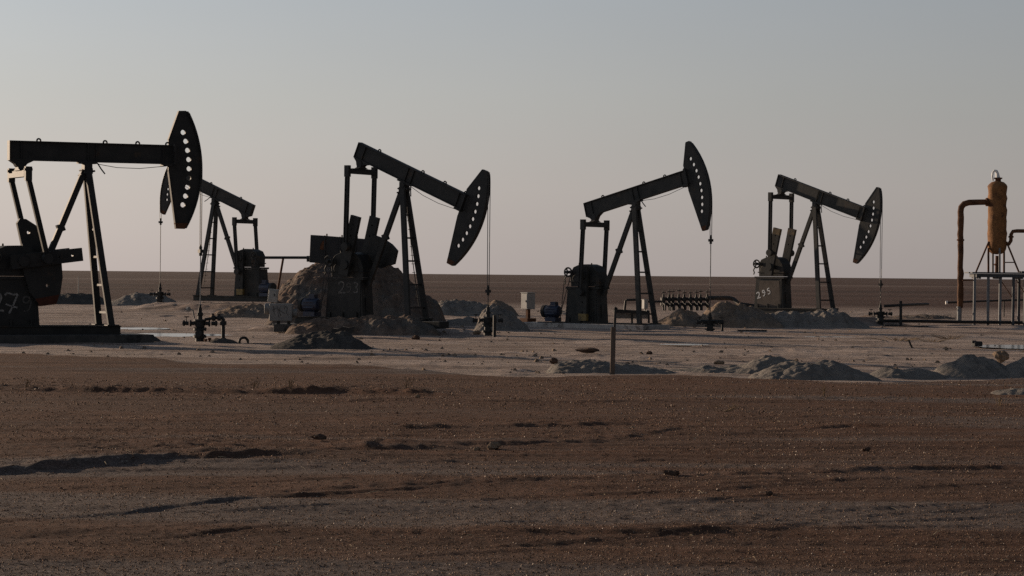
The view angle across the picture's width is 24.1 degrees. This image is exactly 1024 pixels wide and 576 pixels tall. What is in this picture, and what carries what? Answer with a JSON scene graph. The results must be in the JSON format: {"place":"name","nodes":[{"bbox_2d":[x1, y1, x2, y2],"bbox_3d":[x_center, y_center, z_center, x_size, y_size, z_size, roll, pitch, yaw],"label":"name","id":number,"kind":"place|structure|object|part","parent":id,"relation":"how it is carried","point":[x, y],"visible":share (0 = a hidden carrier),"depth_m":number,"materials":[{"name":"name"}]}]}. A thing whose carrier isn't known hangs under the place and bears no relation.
{"place":"outdoors","nodes":[
{"label":"outdoors","id":0,"kind":"place"},
{"bbox_2d":[0,271,1023,575],"bbox_3d":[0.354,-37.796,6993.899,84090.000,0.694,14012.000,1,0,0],"label":"ground","id":1,"kind":"structure","parent":0,"point":[162,361],"depth_m":28.31,"materials":[{"name":"soil"}]},
{"bbox_2d":[0,333,153,343],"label":"concrete slab","id":2,"kind":"structure","parent":1,"relation":"on","point":[98,338],"depth_m":69.02,"materials":[{"name":"concrete"}]},
{"bbox_2d":[0,111,203,334],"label":"pumpjack","id":3,"kind":"object","parent":2,"relation":"on","point":[34,260],"visible":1,"depth_m":69.71,"materials":[{"name":"black paint"}]},
{"bbox_2d":[57,293,103,304],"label":"dirt mound","id":4,"kind":"object","parent":1,"relation":"on","point":[73,298],"visible":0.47,"depth_m":148.68,"materials":[{"name":"soil"}]},
{"bbox_2d":[104,292,175,305],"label":"dirt mound","id":5,"kind":"object","parent":1,"relation":"on","point":[136,299],"visible":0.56,"depth_m":144.98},
{"bbox_2d":[121,327,169,329],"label":"puddle water","id":6,"kind":"structure","parent":1,"relation":"on","point":[140,328],"depth_m":87.78,"materials":[{"name":"grey liquid"}]},
{"bbox_2d":[149,282,170,301],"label":"wellhead","id":7,"kind":"object","parent":1,"relation":"on","point":[159,294],"visible":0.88,"depth_m":119.39,"materials":[{"name":"black paint"}]},
{"bbox_2d":[139,333,220,336],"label":"puddle water","id":8,"kind":"structure","parent":1,"relation":"on","point":[174,334],"depth_m":79.75,"materials":[{"name":"grey liquid"}]},
{"bbox_2d":[182,305,217,341],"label":"wellhead","id":9,"kind":"object","parent":1,"relation":"on","point":[199,328],"visible":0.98,"depth_m":71.67,"materials":[{"name":"black paint"}]},
{"bbox_2d":[186,307,194,317],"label":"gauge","id":10,"kind":"object","parent":9,"relation":"attached to","point":[188,309],"visible":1,"depth_m":71.74,"materials":[{"name":"grey metal"}]},
{"bbox_2d":[205,314,226,338],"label":"flow pipe","id":11,"kind":"object","parent":9,"relation":"attached to","point":[221,319],"visible":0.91,"depth_m":71.72,"materials":[{"name":"black metal"}]},
{"bbox_2d":[158,166,276,301],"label":"pumpjack","id":12,"kind":"object","parent":1,"relation":"on","point":[252,284],"visible":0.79,"depth_m":116.83,"materials":[{"name":"green paint"}]},
{"bbox_2d":[210,338,237,343],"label":"dirt mound","id":13,"kind":"object","parent":1,"relation":"on","point":[226,341],"visible":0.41,"depth_m":70.12,"materials":[{"name":"grey soil"}]},
{"bbox_2d":[209,303,268,318],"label":"dirt mound","id":14,"kind":"object","parent":1,"relation":"on","point":[252,310],"visible":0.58,"depth_m":107.18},
{"bbox_2d":[238,336,248,343],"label":"flange ring","id":15,"kind":"object","parent":1,"relation":"on","point":[243,337],"visible":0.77,"depth_m":69.98,"materials":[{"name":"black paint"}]},
{"bbox_2d":[267,289,278,303],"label":"switch cabinet","id":16,"kind":"object","parent":1,"relation":"on","point":[273,296],"visible":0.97,"depth_m":84.04,"materials":[{"name":"grey metal"}]},
{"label":"door","id":17,"kind":"part","parent":16,"relation":"part of","materials":[{"name":"grey metal"}]},
{"bbox_2d":[264,303,297,331],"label":"control box","id":18,"kind":"object","parent":1,"relation":"on","point":[278,313],"visible":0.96,"depth_m":82.16,"materials":[{"name":"metal"}]},
{"bbox_2d":[286,376,296,388],"bbox_3d":[-3.659,1.572,39.862,0.221,0.234,0.107,1,0,34],"label":"dry weed","id":19,"kind":"object","parent":1,"relation":"on","point":[290,382],"visible":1,"depth_m":39.86,"materials":[{"name":"brown plant"}]},
{"bbox_2d":[311,433,326,439],"bbox_3d":[-2.267,1.761,28.277,0.167,0.089,0.139,1,0,42],"label":"rock","id":20,"kind":"object","parent":1,"relation":"on","point":[319,436],"visible":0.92,"depth_m":28.24,"materials":[{"name":"brown stone"}]},
{"bbox_2d":[270,330,372,349],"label":"dirt mound","id":21,"kind":"object","parent":1,"relation":"on","point":[325,339],"visible":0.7,"depth_m":66.93,"materials":[{"name":"grey soil"}]},
{"bbox_2d":[331,326,355,332],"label":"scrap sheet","id":22,"kind":"object","parent":1,"relation":"on","point":[347,329],"visible":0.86,"depth_m":77.81,"materials":[{"name":"brown metal"}]},
{"bbox_2d":[265,263,445,324],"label":"dirt mound","id":23,"kind":"object","parent":1,"relation":"on","point":[388,291],"visible":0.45,"depth_m":97.05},
{"bbox_2d":[263,256,309,289],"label":"pipe rail","id":24,"kind":"object","parent":23,"relation":"on","point":[286,257],"visible":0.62,"depth_m":95.46,"materials":[{"name":"black metal"}]},
{"bbox_2d":[309,234,363,263],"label":"steel tank","id":25,"kind":"object","parent":23,"relation":"on","point":[322,247],"visible":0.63,"depth_m":93.49,"materials":[{"name":"black metal"}]},
{"bbox_2d":[272,323,445,328],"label":"concrete slab","id":26,"kind":"structure","parent":1,"relation":"on","point":[296,323],"depth_m":85.32,"materials":[{"name":"concrete"}]},
{"bbox_2d":[295,142,490,322],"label":"pumpjack","id":27,"kind":"object","parent":26,"relation":"on","point":[349,292],"visible":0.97,"depth_m":83.94,"materials":[{"name":"black paint"}]},
{"bbox_2d":[422,321,448,327],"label":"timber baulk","id":28,"kind":"object","parent":26,"relation":"on","point":[440,324],"visible":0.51,"depth_m":81.61,"materials":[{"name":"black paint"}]},
{"bbox_2d":[285,314,440,335],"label":"dirt mound","id":29,"kind":"object","parent":1,"relation":"on","point":[404,324],"visible":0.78,"depth_m":80.68,"materials":[{"name":"grey soil"}]},
{"bbox_2d":[411,335,419,339],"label":"rock","id":30,"kind":"object","parent":1,"relation":"on","point":[416,337],"visible":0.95,"depth_m":76.67,"materials":[{"name":"brown stone"}]},
{"bbox_2d":[448,316,476,325],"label":"dirt mound","id":31,"kind":"object","parent":1,"relation":"on","point":[467,321],"visible":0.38,"depth_m":96.56,"materials":[{"name":"grey soil"}]},
{"bbox_2d":[437,299,489,316],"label":"dirt mound","id":32,"kind":"object","parent":1,"relation":"on","point":[454,307],"visible":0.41,"depth_m":117.14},
{"bbox_2d":[473,305,502,335],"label":"wellhead","id":33,"kind":"object","parent":1,"relation":"on","point":[488,325],"visible":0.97,"depth_m":81.71,"materials":[{"name":"black paint"}]},
{"bbox_2d":[487,442,500,449],"bbox_3d":[-0.213,1.827,27.632,0.172,0.116,0.124,1,0,27],"label":"rock","id":34,"kind":"object","parent":1,"relation":"on","point":[494,445],"visible":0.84,"depth_m":27.59,"materials":[{"name":"stone"}]},
{"bbox_2d":[493,315,495,336],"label":"post","id":35,"kind":"object","parent":1,"relation":"on","point":[494,325],"visible":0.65,"depth_m":79.47,"materials":[{"name":"grey metal"}]},
{"bbox_2d":[473,303,529,330],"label":"dirt mound","id":36,"kind":"object","parent":1,"relation":"on","point":[512,321],"visible":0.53,"depth_m":89.26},
{"bbox_2d":[486,300,518,315],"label":"dirt mound","id":37,"kind":"object","parent":1,"relation":"on","point":[502,305],"visible":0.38,"depth_m":121.32,"materials":[{"name":"brown soil"}]},
{"bbox_2d":[13,302,1023,373],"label":"pad rubble","id":38,"kind":"object","parent":1,"relation":"on","point":[455,355],"visible":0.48,"depth_m":62.86,"materials":[{"name":"stone"}]},
{"bbox_2d":[520,292,535,321],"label":"meter cabinet","id":39,"kind":"object","parent":1,"relation":"on","point":[527,301],"visible":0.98,"depth_m":103.85,"materials":[{"name":"grey metal"}]},
{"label":"door","id":40,"kind":"part","parent":39,"relation":"part of","materials":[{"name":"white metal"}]},
{"bbox_2d":[575,348,598,352],"bbox_3d":[1.993,1.650,63.582,0.677,0.147,0.374,1,0,0],"label":"rock","id":41,"kind":"object","parent":1,"relation":"on","point":[587,350],"visible":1,"depth_m":63.46,"materials":[{"name":"brown stone"}]},
{"bbox_2d":[524,322,669,329],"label":"concrete slab","id":42,"kind":"structure","parent":1,"relation":"on","point":[593,326],"depth_m":93.62,"materials":[{"name":"grey concrete"}]},
{"bbox_2d":[538,141,712,324],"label":"pumpjack","id":43,"kind":"object","parent":42,"relation":"on","point":[586,303],"visible":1,"depth_m":93.87,"materials":[{"name":"green paint"}]},
{"bbox_2d":[546,359,674,373],"bbox_3d":[2.123,1.750,51.301,3.548,0.439,2.651,1,0,0],"label":"dirt mound","id":44,"kind":"object","parent":1,"relation":"on","point":[580,366],"visible":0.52,"depth_m":50.91,"materials":[{"name":"grey soil"}]},
{"bbox_2d":[549,357,557,363],"bbox_3d":[0.883,1.537,50.664,0.180,0.147,0.149,1,0,27],"label":"rock","id":45,"kind":"object","parent":44,"relation":"on","point":[553,360],"visible":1,"depth_m":50.62,"materials":[{"name":"brown stone"}]},
{"bbox_2d":[610,307,617,374],"bbox_3d":[2.112,1.120,49.749,0.151,1.476,0.100,1,0,0],"label":"marker post","id":46,"kind":"object","parent":1,"relation":"on","point":[612,350],"visible":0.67,"depth_m":49.70,"materials":[{"name":"green paint"}]},
{"bbox_2d":[613,299,649,322],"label":"pipe skid","id":47,"kind":"object","parent":1,"relation":"on","point":[624,313],"visible":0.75,"depth_m":97.66,"materials":[{"name":"black paint"}]},
{"bbox_2d":[641,299,648,310],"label":"meter cabinet","id":48,"kind":"object","parent":1,"relation":"on","point":[644,304],"visible":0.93,"depth_m":107.93,"materials":[{"name":"white metal"}]},
{"bbox_2d":[662,470,678,474],"bbox_3d":[1.582,1.841,23.914,0.176,0.058,0.124,1,0,0],"label":"rock","id":49,"kind":"object","parent":1,"relation":"on","point":[671,472],"visible":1,"depth_m":23.87,"materials":[{"name":"brown stone"}]},
{"bbox_2d":[658,308,700,326],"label":"dirt mound","id":50,"kind":"object","parent":1,"relation":"on","point":[682,317],"visible":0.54,"depth_m":100.18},
{"bbox_2d":[661,344,706,344],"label":"puddle water","id":51,"kind":"structure","parent":1,"relation":"on","point":[683,344],"depth_m":73.64,"materials":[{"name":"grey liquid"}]},
{"bbox_2d":[641,288,753,310],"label":"valve manifold","id":52,"kind":"object","parent":1,"relation":"on","point":[684,305],"visible":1,"depth_m":113.11,"materials":[{"name":"green paint"}]},
{"bbox_2d":[696,313,723,330],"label":"wellhead","id":53,"kind":"object","parent":1,"relation":"on","point":[710,323],"visible":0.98,"depth_m":91.45,"materials":[{"name":"black paint"}]},
{"bbox_2d":[701,320,723,330],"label":"flow pipe","id":54,"kind":"object","parent":53,"relation":"attached to","point":[722,327],"visible":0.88,"depth_m":91.49,"materials":[{"name":"black metal"}]},
{"bbox_2d":[714,360,723,363],"bbox_3d":[4.894,1.761,56.654,0.275,0.104,0.156,1,0,0],"label":"rock","id":55,"kind":"object","parent":1,"relation":"on","point":[718,362],"visible":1,"depth_m":56.60,"materials":[{"name":"stone"}]},
{"bbox_2d":[669,355,799,373],"bbox_3d":[4.755,1.715,51.863,3.856,0.551,2.463,1,0,0],"label":"dirt mound","id":56,"kind":"object","parent":1,"relation":"on","point":[759,364],"visible":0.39,"depth_m":51.51,"materials":[{"name":"grey soil"}]},
{"bbox_2d":[697,301,783,327],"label":"dirt mound","id":57,"kind":"object","parent":1,"relation":"on","point":[739,315],"visible":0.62,"depth_m":99.86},
{"bbox_2d":[737,330,766,331],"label":"timber baulk","id":58,"kind":"object","parent":1,"relation":"on","point":[753,330],"visible":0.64,"depth_m":90.86,"materials":[{"name":"black paint"}]},
{"bbox_2d":[765,491,772,495],"bbox_3d":[2.320,1.858,21.672,0.074,0.057,0.056,1,0,0],"label":"rock","id":59,"kind":"object","parent":1,"relation":"on","point":[767,493],"visible":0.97,"depth_m":21.65,"materials":[{"name":"brown stone"}]},
{"bbox_2d":[748,359,881,380],"bbox_3d":[6.247,1.744,49.515,3.485,0.547,2.478,1,0,0],"label":"dirt mound","id":60,"kind":"object","parent":1,"relation":"on","point":[824,369],"visible":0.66,"depth_m":48.93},
{"bbox_2d":[753,174,882,312],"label":"pumpjack","id":61,"kind":"object","parent":1,"relation":"on","point":[772,294],"visible":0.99,"depth_m":107.54,"materials":[{"name":"green paint"}]},
{"bbox_2d":[771,308,870,328],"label":"dirt mound","id":62,"kind":"object","parent":1,"relation":"on","point":[829,318],"visible":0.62,"depth_m":100.56,"materials":[{"name":"brown soil"}]},
{"bbox_2d":[804,336,840,336],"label":"puddle water","id":63,"kind":"structure","parent":1,"relation":"on","point":[822,336],"depth_m":85.20,"materials":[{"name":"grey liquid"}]},
{"bbox_2d":[868,303,892,324],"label":"wellhead","id":64,"kind":"object","parent":1,"relation":"on","point":[880,314],"visible":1,"depth_m":104.80,"materials":[{"name":"black paint"}]},
{"bbox_2d":[864,336,933,340],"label":"dry weed","id":65,"kind":"object","parent":1,"relation":"on","point":[902,339],"visible":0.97,"depth_m":80.08,"materials":[{"name":"brown plant"}]},
{"bbox_2d":[883,325,928,326],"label":"scrap plank","id":66,"kind":"object","parent":1,"relation":"on","point":[903,326],"visible":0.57,"depth_m":103.94,"materials":[{"name":"black paint"}]},
{"bbox_2d":[884,301,928,324],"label":"pipe rail","id":67,"kind":"object","parent":1,"relation":"on","point":[900,305],"visible":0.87,"depth_m":104.86,"materials":[{"name":"black metal"}]},
{"bbox_2d":[860,314,955,318],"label":"dirt mound","id":68,"kind":"object","parent":1,"relation":"on","point":[918,316],"visible":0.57,"depth_m":123.27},
{"bbox_2d":[870,366,946,379],"bbox_3d":[8.395,1.854,51.139,2.360,0.349,1.831,1,0,0],"label":"dirt mound","id":69,"kind":"object","parent":1,"relation":"on","point":[913,373],"visible":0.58,"depth_m":50.77,"materials":[{"name":"grey soil"}]},
{"bbox_2d":[917,338,948,341],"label":"dry weed","id":70,"kind":"object","parent":1,"relation":"on","point":[932,340],"visible":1,"depth_m":79.62,"materials":[{"name":"brown plant"}]},
{"bbox_2d":[931,334,968,338],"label":"dry weed","id":71,"kind":"object","parent":1,"relation":"on","point":[948,337],"visible":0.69,"depth_m":82.85,"materials":[{"name":"brown plant"}]},
{"bbox_2d":[884,319,1022,323],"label":"ground pipe","id":72,"kind":"object","parent":1,"relation":"on","point":[946,321],"visible":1,"depth_m":107.13,"materials":[{"name":"black metal"}]},
{"bbox_2d":[934,354,1009,378],"bbox_3d":[10.076,1.738,51.905,2.562,0.603,2.708,1,0,0],"label":"dirt mound","id":73,"kind":"object","parent":1,"relation":"on","point":[969,366],"visible":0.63,"depth_m":51.36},
{"bbox_2d":[971,340,982,345],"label":"rubber block","id":74,"kind":"object","parent":1,"relation":"on","point":[976,343],"depth_m":74.46,"materials":[{"name":"black rubber"}]},
{"bbox_2d":[945,299,1022,316],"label":"flow line","id":75,"kind":"object","parent":1,"relation":"on","point":[951,302],"visible":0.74,"depth_m":113.97,"materials":[{"name":"green paint"}]},
{"bbox_2d":[962,271,1023,324],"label":"vessel stand","id":76,"kind":"object","parent":1,"relation":"on","point":[1019,276],"visible":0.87,"depth_m":108.20,"materials":[{"name":"grey metal"}]},
{"bbox_2d":[957,170,1023,319],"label":"separator vessel","id":77,"kind":"object","parent":76,"relation":"on","point":[995,201],"visible":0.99,"depth_m":108.84,"materials":[{"name":"orange paint"}]},
{"bbox_2d":[991,394,1001,405],"bbox_3d":[7.722,1.790,38.151,0.167,0.206,0.301,1,0,0],"label":"dry weed","id":78,"kind":"object","parent":1,"relation":"on","point":[998,400],"visible":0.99,"depth_m":38.21,"materials":[{"name":"brown plant"}]},
{"bbox_2d":[974,345,1023,348],"bbox_3d":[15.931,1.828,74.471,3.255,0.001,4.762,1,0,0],"label":"pipe","id":79,"kind":"object","parent":1,"relation":"on","point":[1010,346],"depth_m":74.63,"materials":[{"name":"grey metal"}]},
{"bbox_2d":[992,350,1008,362],"bbox_3d":[11.466,1.613,56.282,0.395,0.301,0.286,1,0,0],"label":"rock","id":80,"kind":"object","parent":1,"relation":"on","point":[1001,356],"visible":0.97,"depth_m":56.19,"materials":[{"name":"stone"}]},
{"bbox_2d":[991,388,1023,394],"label":"dirt mound","id":81,"kind":"object","parent":1,"relation":"on","point":[1015,391],"visible":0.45,"depth_m":41.76,"materials":[{"name":"grey soil"}]},
{"bbox_2d":[1004,357,1023,377],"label":"dirt mound","id":82,"kind":"object","parent":1,"relation":"on","point":[1015,369],"visible":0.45,"depth_m":51.33,"materials":[{"name":"grey soil"}]},
{"bbox_2d":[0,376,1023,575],"bbox_3d":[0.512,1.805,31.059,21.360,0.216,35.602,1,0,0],"label":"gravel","id":83,"kind":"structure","parent":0,"point":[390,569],"depth_m":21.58,"materials":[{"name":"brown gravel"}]},
{"bbox_2d":[0,376,1023,575],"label":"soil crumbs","id":84,"kind":"object","parent":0,"point":[324,456],"visible":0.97,"depth_m":23.07,"materials":[{"name":"brown soil"}]},
{"bbox_2d":[0,0,1023,278],"label":"sky","id":85,"kind":"structure","parent":0,"point":[566,105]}
]}

